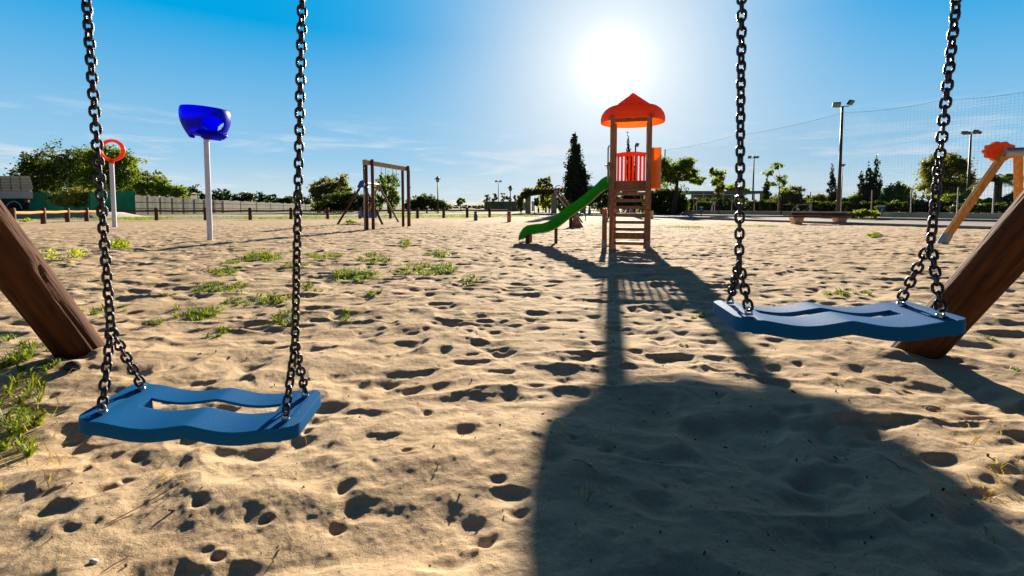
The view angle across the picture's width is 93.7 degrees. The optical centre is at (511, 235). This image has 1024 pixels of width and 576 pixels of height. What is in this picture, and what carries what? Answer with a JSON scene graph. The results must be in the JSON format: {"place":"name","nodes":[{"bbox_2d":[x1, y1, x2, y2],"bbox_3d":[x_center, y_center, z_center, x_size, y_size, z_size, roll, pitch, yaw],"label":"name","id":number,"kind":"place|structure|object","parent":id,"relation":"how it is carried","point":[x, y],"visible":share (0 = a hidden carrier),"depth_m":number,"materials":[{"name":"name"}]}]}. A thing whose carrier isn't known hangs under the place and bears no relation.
{"place":"outdoors","nodes":[
{"label":"outdoors","id":0,"kind":"place"},
{"bbox_2d":[138,212,532,217],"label":"dirt road","id":1,"kind":"structure","parent":0,"point":[334,214],"depth_m":52.75,"materials":[{"name":"soil"}]},
{"bbox_2d":[435,176,439,213],"bbox_3d":[-9.250,-5.052,59.805,0.880,4.622,0.880,0,3,0],"label":"street lamp","id":2,"kind":"object","parent":1,"relation":"on","point":[437,178],"visible":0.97,"depth_m":59.72,"materials":[{"name":"metal"}]},
{"bbox_2d":[508,186,512,207],"bbox_3d":[-0.206,-4.656,61.832,0.880,3.588,0.880,0,3,0],"label":"street lamp","id":3,"kind":"object","parent":1,"relation":"on","point":[510,188],"visible":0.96,"depth_m":61.69,"materials":[{"name":"metal"}]},
{"bbox_2d":[383,199,588,206],"bbox_3d":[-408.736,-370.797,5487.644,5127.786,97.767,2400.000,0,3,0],"label":"hills","id":4,"kind":"structure","parent":0,"point":[453,202],"depth_m":4828.55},
{"bbox_2d":[482,201,518,210],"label":"building","id":5,"kind":"structure","parent":0,"point":[499,205],"depth_m":97.56,"materials":[{"name":"beige paint"}]},
{"bbox_2d":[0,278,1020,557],"bbox_3d":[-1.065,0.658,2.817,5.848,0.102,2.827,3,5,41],"label":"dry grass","id":6,"kind":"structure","parent":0,"point":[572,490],"depth_m":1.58,"materials":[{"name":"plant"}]},
{"bbox_2d":[0,231,1022,460],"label":"grass","id":7,"kind":"structure","parent":0,"point":[25,415],"depth_m":3.72,"materials":[{"name":"plant"}]},
{"bbox_2d":[0,207,1023,575],"bbox_3d":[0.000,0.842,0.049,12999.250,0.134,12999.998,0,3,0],"label":"sand ground","id":8,"kind":"structure","parent":0,"point":[578,337],"depth_m":1.97,"materials":[{"name":"sand"}]},
{"bbox_2d":[0,176,32,210],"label":"truck","id":9,"kind":"object","parent":8,"relation":"on","point":[16,192],"visible":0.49,"depth_m":49.81,"materials":[{"name":"paint"}]},
{"bbox_2d":[18,218,35,221],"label":"weed","id":10,"kind":"object","parent":8,"relation":"on","point":[25,220],"visible":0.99,"depth_m":27.31,"materials":[{"name":"green plant"}]},
{"bbox_2d":[3,135,93,192],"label":"tree","id":11,"kind":"object","parent":8,"relation":"on","point":[50,177],"visible":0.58,"depth_m":68.02,"materials":[{"name":"green plant"}]},
{"bbox_2d":[39,245,88,259],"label":"weed","id":12,"kind":"object","parent":8,"relation":"on","point":[77,252],"visible":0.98,"depth_m":7.55,"materials":[{"name":"green plant"}]},
{"bbox_2d":[44,186,94,206],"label":"shrub","id":13,"kind":"object","parent":8,"relation":"on","point":[59,201],"visible":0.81,"depth_m":55.71,"materials":[{"name":"green plant"}]},
{"bbox_2d":[8,191,135,213],"bbox_3d":[-56.148,-3.945,57.822,29.194,2.650,0.126,1,4,16],"label":"fence","id":14,"kind":"object","parent":8,"relation":"on","point":[124,201],"visible":0.3,"depth_m":55.81,"materials":[{"name":"paint"}]},
{"bbox_2d":[63,361,81,370],"bbox_3d":[-2.204,0.653,2.407,0.082,0.054,0.058,0,3,0],"label":"stone","id":15,"kind":"object","parent":8,"relation":"on","point":[70,365],"visible":0.88,"depth_m":2.39,"materials":[{"name":"stone"}]},
{"bbox_2d":[89,558,98,563],"bbox_3d":[-0.998,0.776,1.145,0.020,0.010,0.012,0,3,0],"label":"shell","id":16,"kind":"object","parent":8,"relation":"on","point":[93,561],"visible":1,"depth_m":1.14},
{"bbox_2d":[64,144,146,191],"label":"tree","id":17,"kind":"object","parent":8,"relation":"on","point":[126,176],"visible":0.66,"depth_m":66.48,"materials":[{"name":"green plant"}]},
{"bbox_2d":[99,139,125,226],"bbox_3d":[-16.647,-2.138,20.061,1.092,3.765,0.185,0,3,0],"label":"throwing ring","id":18,"kind":"object","parent":8,"relation":"on","point":[112,182],"visible":0.8,"depth_m":19.99,"materials":[{"name":"white paint"}]},
{"bbox_2d":[110,241,130,250],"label":"weed","id":19,"kind":"object","parent":8,"relation":"on","point":[119,246],"visible":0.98,"depth_m":9.33,"materials":[{"name":"green plant"}]},
{"bbox_2d":[136,169,169,185],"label":"tree","id":20,"kind":"object","parent":8,"relation":"on","point":[146,174],"visible":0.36,"depth_m":65.19,"materials":[{"name":"green plant"}]},
{"bbox_2d":[122,174,191,198],"bbox_3d":[-46.936,-5.508,63.921,8.689,5.307,3.835,0,3,-8],"label":"shrub","id":21,"kind":"object","parent":8,"relation":"on","point":[156,186],"visible":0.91,"depth_m":63.22,"materials":[{"name":"green plant"}]},
{"bbox_2d":[187,192,196,198],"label":"hut","id":22,"kind":"object","parent":8,"relation":"on","point":[193,195],"visible":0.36,"depth_m":94.44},
{"bbox_2d":[182,184,201,198],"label":"umbrella pine","id":23,"kind":"object","parent":8,"relation":"on","point":[192,188],"visible":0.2,"depth_m":109.84,"materials":[{"name":"green plant"}]},
{"bbox_2d":[199,193,205,199],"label":"umbrella pine","id":24,"kind":"object","parent":8,"relation":"on","point":[202,196],"visible":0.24,"depth_m":116.91,"materials":[{"name":"green plant"}]},
{"bbox_2d":[178,104,230,240],"bbox_3d":[-7.531,-1.454,11.880,1.090,3.380,1.090,0,3,0],"label":"ball funnel","id":25,"kind":"object","parent":8,"relation":"on","point":[204,122],"visible":1,"depth_m":11.65,"materials":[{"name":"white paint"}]},
{"bbox_2d":[134,195,311,214],"bbox_3d":[-39.405,-4.579,72.867,0.557,2.214,41.303,0,3,4],"label":"reed fence","id":26,"kind":"object","parent":8,"relation":"on","point":[153,202],"visible":0.69,"depth_m":60.80,"materials":[{"name":"paint"}]},
{"bbox_2d":[211,188,237,200],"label":"umbrella pine","id":27,"kind":"object","parent":8,"relation":"on","point":[225,195],"visible":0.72,"depth_m":107.45,"materials":[{"name":"green plant"}]},
{"bbox_2d":[231,192,256,201],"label":"umbrella pine","id":28,"kind":"object","parent":8,"relation":"on","point":[245,196],"visible":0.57,"depth_m":111.15,"materials":[{"name":"green plant"}]},
{"bbox_2d":[9,208,510,223],"bbox_3d":[-14.120,-1.573,34.558,29.873,0.900,9.490,-3,5,-42],"label":"rail fence","id":29,"kind":"object","parent":8,"relation":"on","point":[43,212],"visible":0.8,"depth_m":30.57,"materials":[{"name":"wood"}]},
{"bbox_2d":[252,191,270,202],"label":"umbrella pine","id":30,"kind":"object","parent":8,"relation":"on","point":[260,196],"visible":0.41,"depth_m":117.12,"materials":[{"name":"green plant"}]},
{"bbox_2d":[266,194,277,202],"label":"umbrella pine","id":31,"kind":"object","parent":8,"relation":"on","point":[274,196],"visible":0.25,"depth_m":121.56,"materials":[{"name":"green plant"}]},
{"bbox_2d":[271,196,294,203],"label":"umbrella pine","id":32,"kind":"object","parent":8,"relation":"on","point":[287,199],"visible":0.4,"depth_m":116.91,"materials":[{"name":"green plant"}]},
{"bbox_2d":[288,194,303,203],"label":"umbrella pine","id":33,"kind":"object","parent":8,"relation":"on","point":[302,201],"visible":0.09,"depth_m":124.83,"materials":[{"name":"green plant"}]},
{"bbox_2d":[304,196,312,203],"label":"umbrella pine","id":34,"kind":"object","parent":8,"relation":"on","point":[306,200],"visible":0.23,"depth_m":129.10,"materials":[{"name":"green plant"}]},
{"bbox_2d":[306,173,354,212],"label":"tree","id":35,"kind":"object","parent":8,"relation":"on","point":[329,186],"visible":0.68,"depth_m":71.00,"materials":[{"name":"green plant"}]},
{"bbox_2d":[310,190,382,213],"bbox_3d":[-21.248,-4.307,61.940,7.786,3.095,7.547,3,5,43],"label":"shrub","id":36,"kind":"object","parent":8,"relation":"on","point":[340,201],"visible":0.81,"depth_m":60.72,"materials":[{"name":"green plant"}]},
{"bbox_2d":[344,219,357,222],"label":"weed","id":37,"kind":"object","parent":8,"relation":"on","point":[350,221],"visible":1,"depth_m":24.65,"materials":[{"name":"green plant"}]},
{"bbox_2d":[337,180,398,224],"bbox_3d":[-7.464,-1.716,25.405,2.353,2.240,3.919,0,3,0],"label":"basket swing stand","id":38,"kind":"object","parent":8,"relation":"on","point":[360,185],"visible":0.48,"depth_m":23.53,"materials":[{"name":"wood"}]},
{"bbox_2d":[358,189,379,217],"bbox_3d":[-7.498,-1.827,25.136,1.120,1.798,0.784,0,3,0],"label":"basket swing","id":39,"kind":"object","parent":38,"relation":"hanging from","point":[361,213],"visible":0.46,"depth_m":24.95,"materials":[{"name":"plastic"}]},
{"bbox_2d":[362,159,410,229],"bbox_3d":[-4.991,-1.576,19.416,0.380,2.720,3.544,1,4,15],"label":"climbing frame","id":40,"kind":"object","parent":8,"relation":"on","point":[372,163],"visible":0.92,"depth_m":18.12,"materials":[{"name":"wood"}]},
{"bbox_2d":[374,171,400,212],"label":"tree","id":41,"kind":"object","parent":8,"relation":"on","point":[390,190],"visible":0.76,"depth_m":65.61,"materials":[{"name":"green plant"}]},
{"bbox_2d":[16,213,778,228],"bbox_3d":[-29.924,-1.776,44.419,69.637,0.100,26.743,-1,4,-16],"label":"grass verge","id":42,"kind":"object","parent":8,"relation":"on","point":[479,215],"depth_m":38.14,"materials":[{"name":"plant"}]},
{"bbox_2d":[16,212,150,218],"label":"pale bank","id":43,"kind":"structure","parent":42,"relation":"on","point":[60,215],"depth_m":35.16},
{"bbox_2d":[399,193,451,212],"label":"shrub","id":44,"kind":"object","parent":8,"relation":"on","point":[420,202],"visible":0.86,"depth_m":65.32,"materials":[{"name":"green plant"}]},
{"bbox_2d":[456,197,465,209],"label":"tree","id":45,"kind":"object","parent":8,"relation":"on","point":[459,202],"visible":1,"depth_m":94.53,"materials":[{"name":"green plant"}]},
{"bbox_2d":[474,211,477,220],"bbox_3d":[-2.271,-1.218,30.038,0.260,0.634,0.253,0,3,0],"label":"play post","id":46,"kind":"object","parent":8,"relation":"on","point":[475,216],"visible":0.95,"depth_m":29.95,"materials":[{"name":"teal paint"}]},
{"bbox_2d":[483,194,490,200],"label":"tree","id":47,"kind":"object","parent":8,"relation":"on","point":[487,198],"visible":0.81,"depth_m":117.40,"materials":[{"name":"green plant"}]},
{"bbox_2d":[491,193,497,200],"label":"tree","id":48,"kind":"object","parent":8,"relation":"on","point":[495,196],"visible":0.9,"depth_m":117.53,"materials":[{"name":"green plant"}]},
{"bbox_2d":[495,180,501,200],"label":"floodlight mast","id":49,"kind":"object","parent":8,"relation":"on","point":[498,187],"visible":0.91,"depth_m":109.44,"materials":[{"name":"metal"}]},
{"bbox_2d":[16,255,988,573],"bbox_3d":[0.056,0.570,4.558,15.606,0.097,7.217,0,3,0],"label":"debris","id":50,"kind":"object","parent":8,"relation":"on","point":[508,455],"visible":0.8,"depth_m":1.56,"materials":[{"name":"brown plant"}]},
{"bbox_2d":[501,193,507,200],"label":"tree","id":51,"kind":"object","parent":8,"relation":"on","point":[504,198],"visible":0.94,"depth_m":117.40,"materials":[{"name":"green plant"}]},
{"bbox_2d":[507,211,510,221],"bbox_3d":[-0.164,-1.042,26.874,0.260,0.662,0.254,0,3,0],"label":"play post","id":52,"kind":"object","parent":8,"relation":"on","point":[508,216],"visible":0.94,"depth_m":26.78,"materials":[{"name":"orange paint"}]},
{"bbox_2d":[0,190,1023,358],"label":"log swing stand","id":53,"kind":"object","parent":8,"relation":"on","point":[984,277],"visible":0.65,"depth_m":2.31,"materials":[{"name":"brown wood"}]},
{"bbox_2d":[78,0,320,445],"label":"swing","id":54,"kind":"object","parent":53,"relation":"hanging from","point":[129,414],"visible":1,"depth_m":1.11,"materials":[{"name":"blue plastic"}]},
{"bbox_2d":[713,0,965,340],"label":"swing","id":55,"kind":"object","parent":53,"relation":"hanging from","point":[903,320],"visible":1,"depth_m":1.09,"materials":[{"name":"blue plastic"}]},
{"bbox_2d":[534,196,541,207],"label":"shrub","id":56,"kind":"object","parent":8,"relation":"on","point":[536,201],"visible":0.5,"depth_m":77.45,"materials":[{"name":"green plant"}]},
{"bbox_2d":[538,195,550,211],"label":"shrub","id":57,"kind":"object","parent":8,"relation":"on","point":[546,204],"visible":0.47,"depth_m":69.42,"materials":[{"name":"green plant"}]},
{"bbox_2d":[536,176,553,211],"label":"tree","id":58,"kind":"object","parent":8,"relation":"on","point":[544,181],"visible":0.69,"depth_m":73.57,"materials":[{"name":"green plant"}]},
{"bbox_2d":[554,185,585,226],"bbox_3d":[2.509,-1.347,21.172,0.569,1.922,3.324,-1,3,-9],"label":"seesaw","id":59,"kind":"object","parent":8,"relation":"on","point":[574,220],"visible":0.94,"depth_m":20.04,"materials":[{"name":"wood"}]},
{"bbox_2d":[604,162,609,216],"bbox_3d":[8.431,-4.030,41.834,0.880,4.734,0.880,0,3,0],"label":"street lamp","id":60,"kind":"object","parent":8,"relation":"on","point":[608,191],"visible":0.42,"depth_m":41.81,"materials":[{"name":"metal"}]},
{"bbox_2d":[694,201,714,210],"bbox_3d":[22.546,-3.280,56.394,2.200,1.507,1.079,0,3,0],"label":"football goal","id":61,"kind":"object","parent":8,"relation":"on","point":[706,201],"visible":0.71,"depth_m":55.84,"materials":[{"name":"white paint"}]},
{"bbox_2d":[654,191,763,202],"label":"pavilion","id":62,"kind":"structure","parent":8,"relation":"on","point":[707,193],"depth_m":81.19,"materials":[{"name":"white paint"}]},
{"bbox_2d":[687,197,748,210],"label":"hedge","id":63,"kind":"object","parent":8,"relation":"on","point":[707,206],"visible":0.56,"depth_m":65.58,"materials":[{"name":"green plant"}]},
{"bbox_2d":[709,167,726,214],"bbox_3d":[20.851,-4.514,48.922,1.876,5.065,1.241,0,3,0],"label":"tree","id":64,"kind":"object","parent":8,"relation":"on","point":[719,174],"visible":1,"depth_m":48.63,"materials":[{"name":"green plant"}]},
{"bbox_2d":[712,175,726,198],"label":"shrub","id":65,"kind":"object","parent":8,"relation":"on","point":[721,188],"visible":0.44,"depth_m":69.45,"materials":[{"name":"green plant"}]},
{"bbox_2d":[724,183,751,195],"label":"shrub","id":66,"kind":"object","parent":8,"relation":"on","point":[731,188],"visible":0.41,"depth_m":84.02,"materials":[{"name":"green plant"}]},
{"bbox_2d":[748,156,758,199],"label":"floodlight mast","id":67,"kind":"object","parent":8,"relation":"on","point":[754,157],"visible":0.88,"depth_m":79.42,"materials":[{"name":"metal"}]},
{"bbox_2d":[535,214,992,228],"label":"kerb","id":68,"kind":"structure","parent":8,"relation":"on","point":[908,225],"depth_m":24.00,"materials":[{"name":"concrete"}]},
{"bbox_2d":[760,176,772,202],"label":"cypress tree","id":69,"kind":"object","parent":8,"relation":"on","point":[766,195],"visible":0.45,"depth_m":65.56,"materials":[{"name":"green plant"}]},
{"bbox_2d":[741,198,812,210],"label":"hedge","id":70,"kind":"object","parent":8,"relation":"on","point":[763,205],"visible":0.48,"depth_m":61.61,"materials":[{"name":"green plant"}]},
{"bbox_2d":[769,184,809,210],"bbox_3d":[34.465,-4.535,59.733,4.795,3.818,2.664,0,3,0],"label":"shrub","id":71,"kind":"object","parent":8,"relation":"on","point":[791,200],"visible":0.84,"depth_m":59.21,"materials":[{"name":"green plant"}]},
{"bbox_2d":[792,204,811,210],"bbox_3d":[32.821,-2.985,54.408,1.700,1.159,1.079,0,3,0],"label":"football goal","id":72,"kind":"object","parent":8,"relation":"on","point":[803,204],"visible":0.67,"depth_m":53.86,"materials":[{"name":"white paint"}]},
{"bbox_2d":[804,193,828,203],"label":"shrub","id":73,"kind":"object","parent":8,"relation":"on","point":[818,198],"visible":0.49,"depth_m":65.33,"materials":[{"name":"green plant"}]},
{"bbox_2d":[783,213,853,223],"bbox_3d":[15.427,-0.868,23.946,3.699,0.564,0.910,0,3,0],"label":"bench","id":74,"kind":"object","parent":8,"relation":"on","point":[796,218],"visible":0.88,"depth_m":23.99,"materials":[{"name":"stone"}]},
{"bbox_2d":[825,163,836,202],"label":"cypress tree","id":75,"kind":"object","parent":8,"relation":"on","point":[831,197],"visible":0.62,"depth_m":63.55,"materials":[{"name":"green plant"}]},
{"bbox_2d":[802,198,880,211],"bbox_3d":[39.888,-3.507,57.847,9.959,2.005,1.658,0,3,0],"label":"hedge","id":76,"kind":"object","parent":8,"relation":"on","point":[831,207],"visible":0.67,"depth_m":57.55,"materials":[{"name":"green plant"}]},
{"bbox_2d":[688,215,997,221],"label":"kerb","id":77,"kind":"structure","parent":8,"relation":"on","point":[978,220],"depth_m":30.33,"materials":[{"name":"concrete"}]},
{"bbox_2d":[832,100,854,211],"bbox_3d":[31.916,-7.501,46.495,2.145,11.105,0.678,0,3,0],"label":"floodlight mast","id":78,"kind":"object","parent":8,"relation":"on","point":[836,105],"visible":0.97,"depth_m":46.52,"materials":[{"name":"metal"}]},
{"bbox_2d":[688,214,998,219],"bbox_3d":[23.825,-1.354,36.181,9.078,0.100,31.297,-2,4,-26],"label":"dry strip","id":79,"kind":"object","parent":8,"relation":"on","point":[870,217],"visible":0.17,"depth_m":34.81,"materials":[{"name":"soil"}]},
{"bbox_2d":[664,93,1023,199],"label":"ball net","id":80,"kind":"object","parent":8,"relation":"on","point":[861,148],"visible":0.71,"depth_m":45.26,"materials":[{"name":"fabric"}]},
{"bbox_2d":[685,211,1003,218],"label":"wall","id":81,"kind":"structure","parent":8,"relation":"on","point":[948,215],"depth_m":36.48,"materials":[{"name":"beige paint"}]},
{"bbox_2d":[693,185,1012,212],"bbox_3d":[27.631,-2.837,42.646,2.579,2.256,26.630,-2,4,-28],"label":"court fence","id":82,"kind":"object","parent":8,"relation":"on","point":[872,193],"visible":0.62,"depth_m":39.45,"materials":[{"name":"metal"}]},
{"bbox_2d":[842,194,864,203],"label":"shrub","id":83,"kind":"object","parent":8,"relation":"on","point":[851,198],"visible":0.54,"depth_m":61.18,"materials":[{"name":"green plant"}]},
{"bbox_2d":[854,154,882,201],"bbox_3d":[46.409,-6.605,61.772,4.294,7.701,4.066,3,4,40],"label":"cypress tree","id":84,"kind":"object","parent":8,"relation":"on","point":[874,183],"visible":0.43,"depth_m":61.40,"materials":[{"name":"green plant"}]},
{"bbox_2d":[875,181,918,205],"bbox_3d":[46.158,-4.541,57.584,5.384,4.106,4.350,-3,5,-44],"label":"shrub","id":85,"kind":"object","parent":8,"relation":"on","point":[899,193],"visible":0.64,"depth_m":57.09,"materials":[{"name":"green plant"}]},
{"bbox_2d":[874,199,955,212],"bbox_3d":[43.979,-3.100,51.962,9.502,1.862,1.724,0,3,0],"label":"hedge","id":86,"kind":"object","parent":8,"relation":"on","point":[920,206],"visible":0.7,"depth_m":51.63,"materials":[{"name":"green plant"}]},
{"bbox_2d":[912,151,977,199],"bbox_3d":[53.685,-6.551,59.343,8.587,7.881,5.271,0,3,0],"label":"tree","id":87,"kind":"object","parent":8,"relation":"on","point":[958,168],"visible":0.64,"depth_m":58.99,"materials":[{"name":"green plant"}]},
{"bbox_2d":[915,192,982,206],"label":"shrub","id":88,"kind":"object","parent":8,"relation":"on","point":[952,196],"visible":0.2,"depth_m":53.33,"materials":[{"name":"green plant"}]},
{"bbox_2d":[960,130,981,200],"bbox_3d":[49.143,-6.789,51.575,2.250,9.076,0.542,0,3,0],"label":"floodlight mast","id":89,"kind":"object","parent":8,"relation":"on","point":[969,157],"visible":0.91,"depth_m":51.52,"materials":[{"name":"metal"}]},
{"bbox_2d":[943,201,1011,212],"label":"hedge","id":90,"kind":"object","parent":8,"relation":"on","point":[988,207],"visible":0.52,"depth_m":45.64,"materials":[{"name":"green plant"}]},
{"bbox_2d":[937,141,1023,243],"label":"timber swing stand","id":91,"kind":"object","parent":8,"relation":"on","point":[998,154],"visible":0.81,"depth_m":11.15,"materials":[{"name":"wood"}]},
{"bbox_2d":[966,173,1012,212],"bbox_3d":[47.281,-4.007,46.815,3.902,4.112,4.132,1,4,22],"label":"palm tree","id":92,"kind":"object","parent":8,"relation":"on","point":[998,180],"visible":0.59,"depth_m":46.58,"materials":[{"name":"green plant"}]},
{"bbox_2d":[978,190,1013,204],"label":"shrub","id":93,"kind":"object","parent":8,"relation":"on","point":[1008,198],"visible":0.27,"depth_m":49.56,"materials":[{"name":"green plant"}]},
{"bbox_2d":[0,0,1023,206],"label":"sky","id":94,"kind":"structure","parent":0,"point":[471,95],"materials":[{"name":"blue"}]},
{"bbox_2d":[100,334,986,573],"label":"twigs","id":95,"kind":"object","parent":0,"point":[436,471],"visible":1,"depth_m":1.37,"materials":[{"name":"wood"}]},
{"bbox_2d":[518,93,664,249],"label":"play tower","id":96,"kind":"structure","parent":0,"point":[633,110],"depth_m":9.92,"materials":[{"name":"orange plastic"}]},
{"bbox_2d":[533,212,995,225],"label":"gravel path","id":97,"kind":"structure","parent":0,"point":[968,223],"depth_m":28.53,"materials":[{"name":"gravel"}]},
{"bbox_2d":[532,201,534,212],"bbox_3d":[2.775,-3.723,62.890,0.420,1.600,0.069,0,3,0],"label":"information board","id":98,"kind":"object","parent":97,"relation":"on","point":[533,205],"visible":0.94,"depth_m":62.85,"materials":[{"name":"white paint"}]},
{"bbox_2d":[516,186,619,213],"bbox_3d":[7.013,-4.552,60.694,12.982,3.518,3.803,0,3,0],"label":"pergola","id":99,"kind":"object","parent":97,"relation":"on","point":[527,194],"visible":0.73,"depth_m":60.48,"materials":[{"name":"beige paint"}]},
{"bbox_2d":[557,132,593,213],"bbox_3d":[8.140,-7.496,57.516,4.036,9.978,4.700,-3,5,-42],"label":"cypress tree","id":100,"kind":"object","parent":97,"relation":"on","point":[576,182],"visible":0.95,"depth_m":57.08,"materials":[{"name":"green plant"}]},
{"bbox_2d":[585,208,602,213],"bbox_3d":[9.403,-2.770,53.931,2.100,0.770,1.780,0,3,0],"label":"picnic table","id":101,"kind":"object","parent":97,"relation":"on","point":[589,211],"visible":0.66,"depth_m":53.56,"materials":[{"name":"concrete"}]},
{"bbox_2d":[557,191,644,212],"bbox_3d":[12.094,-4.755,63.771,13.796,3.845,3.912,0,3,0],"label":"hedge","id":102,"kind":"object","parent":97,"relation":"on","point":[599,204],"visible":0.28,"depth_m":63.33,"materials":[{"name":"green plant"}]},
{"bbox_2d":[626,132,639,212],"bbox_3d":[15.931,-8.315,63.628,2.215,10.884,2.217,0,3,0],"label":"cypress tree","id":103,"kind":"object","parent":97,"relation":"on","point":[628,150],"visible":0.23,"depth_m":63.34,"materials":[{"name":"green plant"}]},
{"bbox_2d":[633,143,638,212],"bbox_3d":[15.928,-7.343,61.593,0.482,8.983,0.559,-1,4,-20],"label":"floodlight mast","id":104,"kind":"object","parent":97,"relation":"on","point":[636,145],"visible":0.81,"depth_m":61.59,"materials":[{"name":"metal"}]},
{"bbox_2d":[641,184,690,213],"bbox_3d":[17.647,-4.109,54.334,6.477,3.605,4.756,0,3,0],"label":"hedge","id":105,"kind":"object","parent":97,"relation":"on","point":[662,203],"visible":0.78,"depth_m":53.40,"materials":[{"name":"green plant"}]},
{"bbox_2d":[661,155,706,214],"bbox_3d":[17.406,-5.199,49.747,5.521,6.382,3.174,0,3,0],"label":"tree","id":106,"kind":"object","parent":97,"relation":"on","point":[684,167],"visible":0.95,"depth_m":49.36,"materials":[{"name":"green plant"}]},
{"bbox_2d":[761,162,787,214],"bbox_3d":[25.041,-4.442,45.914,2.630,5.285,1.099,0,3,0],"label":"tree","id":107,"kind":"object","parent":97,"relation":"on","point":[783,181],"visible":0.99,"depth_m":45.74,"materials":[{"name":"green plant"}]},
{"bbox_2d":[849,209,880,218],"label":"shrub","id":108,"kind":"object","parent":97,"relation":"on","point":[862,213],"visible":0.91,"depth_m":30.78,"materials":[{"name":"green plant"}]},
{"bbox_2d":[879,205,885,216],"bbox_3d":[28.095,-1.830,36.476,0.487,0.992,0.140,0,3,0],"label":"sign","id":109,"kind":"object","parent":97,"relation":"on","point":[881,208],"visible":0.88,"depth_m":36.42,"materials":[{"name":"metal"}]}
]}

